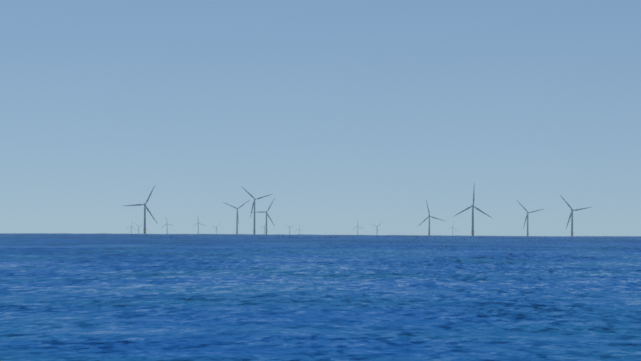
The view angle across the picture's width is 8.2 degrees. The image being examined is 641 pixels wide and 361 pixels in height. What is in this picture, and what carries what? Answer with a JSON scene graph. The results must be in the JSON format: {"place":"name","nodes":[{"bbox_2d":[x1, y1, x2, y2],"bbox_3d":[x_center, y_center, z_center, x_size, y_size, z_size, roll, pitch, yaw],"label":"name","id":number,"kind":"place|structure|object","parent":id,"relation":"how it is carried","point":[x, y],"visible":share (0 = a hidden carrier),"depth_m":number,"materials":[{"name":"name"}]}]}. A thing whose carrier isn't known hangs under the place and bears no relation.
{"place":"outdoors","nodes":[
{"label":"outdoors","id":0,"kind":"place"},
{"bbox_2d":[0,233,640,360],"bbox_3d":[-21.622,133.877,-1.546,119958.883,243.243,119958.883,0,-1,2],"label":"sea","id":1,"kind":"structure","parent":0,"point":[154,300],"depth_m":755.37,"materials":[{"name":"liquid"}]},
{"bbox_2d":[126,185,156,233],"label":"turbine","id":2,"kind":"object","parent":1,"relation":"in","point":[145,207],"visible":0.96,"depth_m":11987.56,"materials":[{"name":"paint"}]},
{"bbox_2d":[223,201,247,233],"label":"turbine","id":3,"kind":"object","parent":1,"relation":"in","point":[237,221],"visible":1,"depth_m":17493.87,"materials":[{"name":"paint"}]},
{"bbox_2d":[241,186,271,233],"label":"turbine","id":4,"kind":"object","parent":1,"relation":"on","point":[254,207],"visible":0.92,"depth_m":14232.19,"materials":[{"name":"paint"}]},
{"bbox_2d":[258,198,274,233],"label":"turbine","id":5,"kind":"object","parent":1,"relation":"in","point":[266,215],"visible":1,"depth_m":16148.78,"materials":[{"name":"paint"}]},
{"bbox_2d":[0,233,640,242],"bbox_3d":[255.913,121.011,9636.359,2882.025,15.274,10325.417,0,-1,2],"label":"sea swell","id":6,"kind":"structure","parent":1,"relation":"on","point":[457,238],"depth_m":5835.79,"materials":[{"name":"liquid"}]},
{"bbox_2d":[419,201,443,234],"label":"turbine","id":7,"kind":"object","parent":1,"relation":"in","point":[429,216],"visible":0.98,"depth_m":16144.59,"materials":[{"name":"paint"}]},
{"bbox_2d":[453,191,491,235],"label":"turbine","id":8,"kind":"object","parent":1,"relation":"in","point":[473,207],"visible":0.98,"depth_m":11655.85,"materials":[{"name":"paint"}]},
{"bbox_2d":[519,203,542,235],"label":"turbine","id":9,"kind":"object","parent":1,"relation":"in","point":[527,218],"visible":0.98,"depth_m":15826.99,"materials":[{"name":"paint"}]},
{"bbox_2d":[560,195,590,235],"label":"turbine","id":10,"kind":"object","parent":1,"relation":"in","point":[571,216],"visible":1,"depth_m":13099.77,"materials":[{"name":"paint"}]},
{"bbox_2d":[0,0,640,235],"label":"sky","id":11,"kind":"structure","parent":0,"point":[343,112],"materials":[{"name":"blue"}]}
]}

